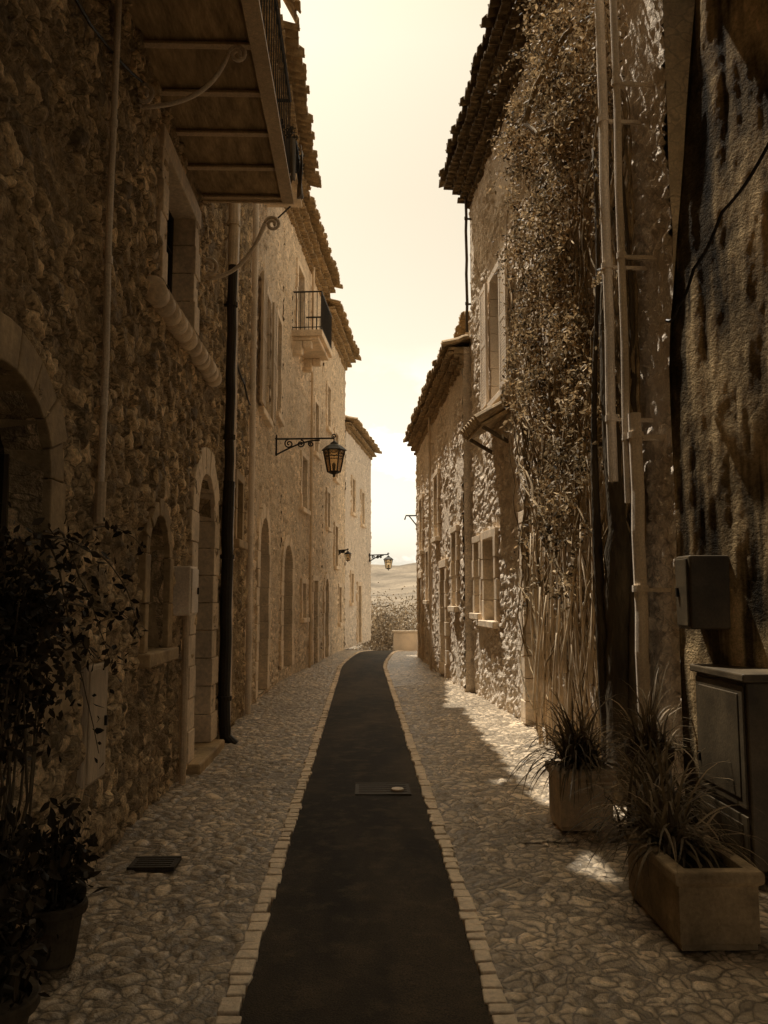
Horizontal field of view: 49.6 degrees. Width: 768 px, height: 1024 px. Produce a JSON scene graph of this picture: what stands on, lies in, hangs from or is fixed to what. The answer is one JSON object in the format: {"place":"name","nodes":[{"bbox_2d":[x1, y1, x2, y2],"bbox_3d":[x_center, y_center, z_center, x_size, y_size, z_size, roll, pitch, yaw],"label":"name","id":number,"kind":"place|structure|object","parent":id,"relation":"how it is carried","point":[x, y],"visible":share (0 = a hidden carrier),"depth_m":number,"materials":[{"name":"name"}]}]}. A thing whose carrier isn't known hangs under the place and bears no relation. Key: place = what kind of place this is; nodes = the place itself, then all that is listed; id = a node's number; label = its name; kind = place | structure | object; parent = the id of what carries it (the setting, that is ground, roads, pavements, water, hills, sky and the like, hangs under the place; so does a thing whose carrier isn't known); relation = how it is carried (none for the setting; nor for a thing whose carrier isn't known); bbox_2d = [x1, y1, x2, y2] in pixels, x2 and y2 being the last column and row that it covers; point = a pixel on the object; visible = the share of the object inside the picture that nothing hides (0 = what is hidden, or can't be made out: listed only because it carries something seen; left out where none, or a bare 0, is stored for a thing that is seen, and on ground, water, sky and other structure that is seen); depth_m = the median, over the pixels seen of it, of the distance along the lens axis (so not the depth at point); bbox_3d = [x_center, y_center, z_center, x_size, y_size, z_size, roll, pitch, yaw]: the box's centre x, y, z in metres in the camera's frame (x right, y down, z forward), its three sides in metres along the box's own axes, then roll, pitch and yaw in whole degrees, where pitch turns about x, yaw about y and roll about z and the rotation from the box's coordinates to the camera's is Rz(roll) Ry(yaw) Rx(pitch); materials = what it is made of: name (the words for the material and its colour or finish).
{"place":"outdoors","nodes":[
{"label":"outdoors","id":0,"kind":"place"},
{"bbox_2d":[26,649,365,1023],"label":"pavement","id":1,"kind":"structure","parent":0,"point":[160,947],"depth_m":4.77,"materials":[{"name":"beige stone"}]},
{"bbox_2d":[0,833,58,1023],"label":"potted plant","id":2,"kind":"object","parent":1,"relation":"on","point":[21,994],"visible":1,"depth_m":2.84,"materials":[{"name":"green plant"}]},
{"bbox_2d":[0,803,78,974],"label":"potted plant","id":3,"kind":"object","parent":1,"relation":"on","point":[31,880],"visible":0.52,"depth_m":3.31,"materials":[{"name":"green plant"}]},
{"bbox_2d":[0,501,113,884],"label":"wall shrub","id":4,"kind":"object","parent":1,"relation":"on","point":[21,633],"visible":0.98,"depth_m":3.46,"materials":[{"name":"green plant"}]},
{"bbox_2d":[8,793,108,970],"bbox_3d":[-1.482,1.662,3.765,0.447,0.712,0.477,0,-6,-2],"label":"potted plant","id":5,"kind":"object","parent":1,"relation":"on","point":[63,911],"visible":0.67,"depth_m":3.71,"materials":[{"name":"green plant"}]},
{"bbox_2d":[0,0,300,928],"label":"stone house","id":6,"kind":"structure","parent":1,"relation":"on","point":[144,156],"depth_m":5.91,"materials":[{"name":"stone"}]},
{"bbox_2d":[0,311,72,735],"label":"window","id":7,"kind":"structure","parent":6,"relation":"in","point":[19,358],"depth_m":4.26,"materials":[{"name":"brown stone"}]},
{"bbox_2d":[30,516,155,768],"bbox_3d":[-1.609,0.749,4.700,0.302,1.449,1.961,0,-6,-2],"label":"rambling vine","id":8,"kind":"object","parent":6,"relation":"attached to","point":[90,602],"visible":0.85,"depth_m":4.62,"materials":[{"name":"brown plant"}]},
{"bbox_2d":[137,498,178,667],"bbox_3d":[-1.880,0.543,6.617,0.315,1.308,0.971,0,-6,-2],"label":"window","id":9,"kind":"structure","parent":6,"relation":"in","point":[166,653],"depth_m":6.73,"materials":[{"name":"brown stone"}]},
{"bbox_2d":[156,124,200,335],"bbox_3d":[-1.921,-2.430,7.429,0.261,1.270,1.575,0,-6,-2],"label":"window","id":10,"kind":"structure","parent":6,"relation":"in","point":[179,253],"depth_m":7.93,"materials":[{"name":"brown stone"}]},
{"bbox_2d":[164,447,219,763],"bbox_3d":[-2.012,0.869,8.565,0.366,3.101,1.645,0,-6,-2],"label":"door","id":11,"kind":"structure","parent":6,"relation":"in","point":[202,644],"depth_m":8.94,"materials":[{"name":"brown stone"}]},
{"bbox_2d":[234,469,247,549],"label":"window","id":12,"kind":"structure","parent":6,"relation":"in","point":[240,543],"depth_m":11.17,"materials":[{"name":"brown wood"}]},
{"bbox_2d":[126,856,181,871],"bbox_3d":[-1.401,2.148,5.080,0.280,0.024,0.220,0,-6,-2],"label":"drain cover","id":13,"kind":"object","parent":1,"relation":"on","point":[151,863],"visible":1,"depth_m":5.05,"materials":[{"name":"black metal"}]},
{"bbox_2d":[243,20,321,713],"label":"stone house","id":14,"kind":"structure","parent":1,"relation":"on","point":[263,538],"depth_m":14.22,"materials":[{"name":"stone"}]},
{"bbox_2d":[253,503,271,698],"bbox_3d":[-2.097,1.419,13.778,0.253,3.115,1.848,0,-6,-1],"label":"door","id":15,"kind":"structure","parent":14,"relation":"in","point":[262,611],"depth_m":14.27,"materials":[{"name":"brown wood"}]},
{"bbox_2d":[257,271,277,427],"bbox_3d":[-2.065,-2.683,13.950,0.342,2.320,1.843,0,-6,-2],"label":"window","id":16,"kind":"structure","parent":14,"relation":"in","point":[264,354],"depth_m":13.79,"materials":[{"name":"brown wood"}]},
{"bbox_2d":[276,306,284,426],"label":"window","id":17,"kind":"structure","parent":14,"relation":"in","point":[279,388],"depth_m":16.28,"materials":[{"name":"beige stone"}]},
{"bbox_2d":[285,138,295,182],"bbox_3d":[-1.496,-5.540,13.191,0.181,0.795,0.102,0,-6,-2],"label":"hanging cloth","id":18,"kind":"object","parent":14,"relation":"hanging from","point":[292,156],"visible":0.49,"depth_m":13.19,"materials":[{"name":"fabric"}]},
{"bbox_2d":[297,146,303,198],"bbox_3d":[-1.361,-5.479,13.523,0.102,0.848,0.351,0,-6,-2],"label":"hanging cloth","id":19,"kind":"object","parent":14,"relation":"hanging from","point":[299,191],"visible":1,"depth_m":13.42,"materials":[{"name":"fabric"}]},
{"bbox_2d":[275,434,346,476],"bbox_3d":[-1.380,-1.061,15.561,1.370,0.826,0.416,0,-6,-2],"label":"street lamp","id":20,"kind":"object","parent":14,"relation":"attached to","point":[334,452],"visible":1,"depth_m":15.53,"materials":[{"name":"metal"}]},
{"bbox_2d":[344,415,381,648],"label":"stone house","id":21,"kind":"structure","parent":1,"relation":"on","point":[362,448],"depth_m":29.89,"materials":[{"name":"stone"}]},
{"bbox_2d":[345,475,357,516],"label":"window","id":22,"kind":"structure","parent":21,"relation":"in","point":[353,480],"depth_m":29.19,"materials":[{"name":"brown wood"}]},
{"bbox_2d":[349,570,355,605],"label":"window","id":23,"kind":"structure","parent":21,"relation":"in","point":[352,573],"depth_m":28.71,"materials":[{"name":"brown wood"}]},
{"bbox_2d":[356,581,362,643],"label":"door","id":24,"kind":"structure","parent":21,"relation":"in","point":[359,618],"depth_m":30.39,"materials":[{"name":"beige stone"}]},
{"bbox_2d":[360,489,366,527],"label":"window","id":25,"kind":"structure","parent":21,"relation":"in","point":[362,493],"depth_m":31.51,"materials":[{"name":"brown wood"}]},
{"bbox_2d":[369,553,393,570],"bbox_3d":[-0.123,1.947,32.703,0.998,0.707,0.353,0,-6,-2],"label":"street lamp","id":26,"kind":"object","parent":21,"relation":"attached to","point":[388,560],"visible":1,"depth_m":32.68,"materials":[{"name":"metal"}]},
{"bbox_2d":[282,119,298,149],"bbox_3d":[-1.593,-5.857,13.417,0.437,0.993,0.449,0,-6,-2],"label":"potted plant","id":27,"kind":"object","parent":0,"point":[292,128],"visible":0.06,"depth_m":13.40,"materials":[{"name":"green plant"}]},
{"bbox_2d":[298,147,304,187],"bbox_3d":[-1.579,-5.749,14.127,0.450,0.925,0.440,3,-7,-26],"label":"potted plant","id":28,"kind":"object","parent":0,"point":[300,159],"visible":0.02,"depth_m":14.14,"materials":[{"name":"green plant"}]},
{"bbox_2d":[278,182,342,681],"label":"stone house","id":29,"kind":"structure","parent":0,"point":[311,278],"depth_m":18.80,"materials":[{"name":"stone"}]},
{"bbox_2d":[278,535,294,669],"bbox_3d":[-2.082,1.816,17.088,0.253,2.711,1.555,0,-6,4],"label":"door","id":30,"kind":"structure","parent":29,"relation":"in","point":[287,590],"depth_m":17.48,"materials":[{"name":"beige stone"}]},
{"bbox_2d":[294,257,305,329],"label":"window","id":31,"kind":"structure","parent":29,"relation":"in","point":[300,282],"depth_m":19.31,"materials":[{"name":"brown wood"}]},
{"bbox_2d":[299,578,309,622],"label":"window","id":32,"kind":"structure","parent":29,"relation":"in","point":[303,582],"depth_m":19.19,"materials":[{"name":"brown wood"}]},
{"bbox_2d":[299,450,310,515],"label":"window","id":33,"kind":"structure","parent":29,"relation":"in","point":[304,499],"depth_m":19.57,"materials":[{"name":"beige stone"}]},
{"bbox_2d":[311,575,319,664],"bbox_3d":[-1.815,2.672,20.760,0.253,2.166,1.124,0,-6,4],"label":"door","id":34,"kind":"structure","parent":29,"relation":"in","point":[316,583],"depth_m":21.04,"materials":[{"name":"brown wood"}]},
{"bbox_2d":[313,396,321,460],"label":"window","id":35,"kind":"structure","parent":29,"relation":"in","point":[316,429],"depth_m":21.43,"materials":[{"name":"beige stone"}]},
{"bbox_2d":[320,297,361,659],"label":"stone house","id":36,"kind":"structure","parent":0,"point":[346,353],"depth_m":24.50,"materials":[{"name":"stone"}]},
{"bbox_2d":[321,572,329,658],"bbox_3d":[-1.671,2.805,22.754,0.252,2.314,1.185,0,-6,4],"label":"door","id":37,"kind":"structure","parent":36,"relation":"in","point":[326,593],"depth_m":23.01,"materials":[{"name":"brown wood"}]},
{"bbox_2d":[325,487,332,532],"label":"window","id":38,"kind":"structure","parent":36,"relation":"in","point":[328,528],"depth_m":23.13,"materials":[{"name":"beige stone"}]},
{"bbox_2d":[325,380,332,434],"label":"window","id":39,"kind":"structure","parent":36,"relation":"in","point":[328,390],"depth_m":23.65,"materials":[{"name":"beige stone"}]},
{"bbox_2d":[333,522,340,569],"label":"window","id":40,"kind":"structure","parent":36,"relation":"in","point":[336,526],"depth_m":24.93,"materials":[{"name":"beige stone"}]},
{"bbox_2d":[333,427,340,484],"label":"window","id":41,"kind":"structure","parent":36,"relation":"in","point":[336,479],"depth_m":25.11,"materials":[{"name":"beige stone"}]},
{"bbox_2d":[337,584,343,626],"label":"window","id":42,"kind":"structure","parent":36,"relation":"in","point":[340,586],"depth_m":25.97,"materials":[{"name":"beige stone"}]},
{"bbox_2d":[338,548,350,560],"bbox_3d":[-1.212,1.313,25.227,0.470,0.420,0.208,0,-6,-2],"label":"street lamp","id":43,"kind":"object","parent":36,"relation":"attached to","point":[347,554],"visible":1,"depth_m":25.21,"materials":[{"name":"metal"}]},
{"bbox_2d":[239,650,492,1023],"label":"road","id":44,"kind":"structure","parent":0,"point":[365,925],"depth_m":4.49,"materials":[{"name":"black asphalt"}]},
{"bbox_2d":[355,782,410,795],"bbox_3d":[-0.012,2.392,7.168,0.470,0.024,0.450,0,-6,-2],"label":"drain cover","id":45,"kind":"object","parent":44,"relation":"on","point":[372,788],"visible":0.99,"depth_m":7.17,"materials":[{"name":"grey metal"}]},
{"bbox_2d":[391,787,403,791],"bbox_3d":[0.115,2.366,7.099,0.110,0.016,0.108,0,-6,-2],"label":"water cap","id":46,"kind":"object","parent":45,"relation":"on","point":[397,789],"visible":1,"depth_m":7.08,"materials":[{"name":"paint"}]},
{"bbox_2d":[345,563,416,649],"bbox_3d":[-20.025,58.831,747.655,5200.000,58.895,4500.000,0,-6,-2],"label":"ground","id":47,"kind":"structure","parent":0,"point":[394,579],"depth_m":461.28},
{"bbox_2d":[215,650,372,1023],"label":"kerb","id":48,"kind":"structure","parent":47,"relation":"on","point":[240,978],"depth_m":4.49,"materials":[{"name":"stone"}]},
{"bbox_2d":[344,582,416,650],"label":"bush","id":49,"kind":"object","parent":47,"relation":"on","point":[407,608],"visible":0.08,"depth_m":43.80,"materials":[{"name":"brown plant"}]},
{"bbox_2d":[348,593,414,650],"bbox_3d":[-0.110,6.429,37.036,4.339,5.662,3.626,0,-6,-2],"label":"bush","id":50,"kind":"object","parent":47,"relation":"on","point":[380,628],"visible":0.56,"depth_m":36.99,"materials":[{"name":"brown plant"}]},
{"bbox_2d":[375,596,416,649],"bbox_3d":[1.242,6.697,38.642,4.214,6.507,4.086,0,-6,-2],"label":"bush","id":51,"kind":"object","parent":47,"relation":"on","point":[414,619],"visible":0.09,"depth_m":38.40,"materials":[{"name":"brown plant"}]},
{"bbox_2d":[280,0,489,564],"label":"sky","id":52,"kind":"structure","parent":0,"point":[387,80],"materials":[{"name":"white"}]},
{"bbox_2d":[403,311,474,691],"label":"stone house","id":53,"kind":"structure","parent":0,"point":[439,445],"depth_m":16.91,"materials":[{"name":"stone"}]},
{"bbox_2d":[417,572,424,659],"bbox_3d":[1.089,2.780,22.425,0.284,2.296,1.202,0,-6,-3],"label":"door","id":54,"kind":"structure","parent":53,"relation":"in","point":[420,628],"depth_m":22.64,"materials":[{"name":"beige stone"}]},
{"bbox_2d":[417,493,424,555],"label":"window","id":55,"kind":"structure","parent":53,"relation":"in","point":[421,498],"depth_m":22.15,"materials":[{"name":"beige stone"}]},
{"bbox_2d":[423,546,431,604],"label":"window","id":56,"kind":"structure","parent":53,"relation":"in","point":[426,601],"depth_m":20.73,"materials":[{"name":"beige stone"}]},
{"bbox_2d":[431,468,441,543],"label":"window","id":57,"kind":"structure","parent":53,"relation":"in","point":[437,521],"depth_m":18.38,"materials":[{"name":"beige stone"}]},
{"bbox_2d":[438,559,450,677],"bbox_3d":[1.347,2.198,17.308,0.288,2.396,1.305,0,-6,-3],"label":"door","id":58,"kind":"structure","parent":53,"relation":"in","point":[444,624],"depth_m":17.57,"materials":[{"name":"brown wood"}]},
{"bbox_2d":[448,524,464,611],"bbox_3d":[1.411,1.069,15.620,0.340,1.600,0.905,0,-6,-3],"label":"window","id":59,"kind":"structure","parent":53,"relation":"in","point":[454,531],"depth_m":15.33,"materials":[{"name":"beige stone"}]},
{"bbox_2d":[383,650,517,1023],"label":"kerb","id":60,"kind":"structure","parent":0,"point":[500,1010],"depth_m":4.53,"materials":[{"name":"stone"}]},
{"bbox_2d":[387,650,767,1023],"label":"pavement","id":61,"kind":"structure","parent":0,"point":[570,939],"depth_m":4.57,"materials":[{"name":"beige stone"}]},
{"bbox_2d":[392,630,417,650],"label":"parapet wall","id":62,"kind":"structure","parent":61,"relation":"on","point":[405,640],"depth_m":29.71,"materials":[{"name":"paint"}]},
{"bbox_2d":[490,674,639,830],"bbox_3d":[1.409,1.720,6.103,1.276,1.100,1.251,0,-6,-2],"label":"planter","id":63,"kind":"object","parent":61,"relation":"on","point":[566,770],"visible":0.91,"depth_m":5.89,"materials":[{"name":"stone"}]},
{"bbox_2d":[438,0,694,794],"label":"stone house","id":64,"kind":"structure","parent":61,"relation":"on","point":[653,54],"depth_m":7.44,"materials":[{"name":"stone"}]},
{"bbox_2d":[469,535,482,619],"bbox_3d":[1.659,1.101,13.987,0.340,1.400,0.751,0,-6,-5],"label":"window","id":65,"kind":"structure","parent":64,"relation":"in","point":[476,542],"depth_m":14.15,"materials":[{"name":"beige stone"}]},
{"bbox_2d":[478,527,501,628],"bbox_3d":[1.738,1.040,13.015,0.340,1.520,1.141,0,-6,-5],"label":"window","id":66,"kind":"structure","parent":64,"relation":"in","point":[491,618],"depth_m":13.35,"materials":[{"name":"beige stone"}]},
{"bbox_2d":[479,246,510,409],"bbox_3d":[1.800,-2.692,12.559,0.350,2.150,1.805,0,-6,-5],"label":"window","id":67,"kind":"structure","parent":64,"relation":"in","point":[492,327],"depth_m":12.96,"materials":[{"name":"beige stone"}]},
{"bbox_2d":[518,502,553,735],"bbox_3d":[1.978,1.302,10.327,0.285,2.736,1.383,0,-6,-5],"label":"door","id":68,"kind":"structure","parent":64,"relation":"in","point":[527,714],"depth_m":10.72,"materials":[{"name":"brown wood"}]},
{"bbox_2d":[486,0,645,805],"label":"climbing creeper","id":69,"kind":"object","parent":64,"relation":"attached to","point":[607,651],"visible":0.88,"depth_m":8.18,"materials":[{"name":"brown plant"}]},
{"bbox_2d":[551,200,591,361],"bbox_3d":[2.096,-2.438,8.959,0.350,1.400,1.105,0,-6,-5],"label":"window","id":70,"kind":"structure","parent":64,"relation":"in","point":[577,243],"depth_m":9.07,"materials":[{"name":"brown wood"}]},
{"bbox_2d":[577,660,700,790],"bbox_3d":[1.884,1.631,5.836,1.044,1.201,1.069,-3,-7,26],"label":"potted plant","id":71,"kind":"object","parent":61,"relation":"on","point":[650,718],"visible":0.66,"depth_m":5.75,"materials":[{"name":"green plant"}]},
{"bbox_2d":[564,720,740,849],"bbox_3d":[1.674,1.683,5.038,1.171,0.933,1.045,-3,-6,23],"label":"potted plant","id":72,"kind":"object","parent":61,"relation":"on","point":[652,768],"visible":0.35,"depth_m":5.04,"materials":[{"name":"green plant"}]},
{"bbox_2d":[558,736,767,950],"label":"planter","id":73,"kind":"object","parent":61,"relation":"on","point":[694,888],"visible":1,"depth_m":4.10,"materials":[{"name":"concrete"}]},
{"bbox_2d":[666,0,767,871],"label":"rendered house","id":74,"kind":"structure","parent":61,"relation":"on","point":[718,360],"depth_m":5.45,"materials":[{"name":"concrete"}]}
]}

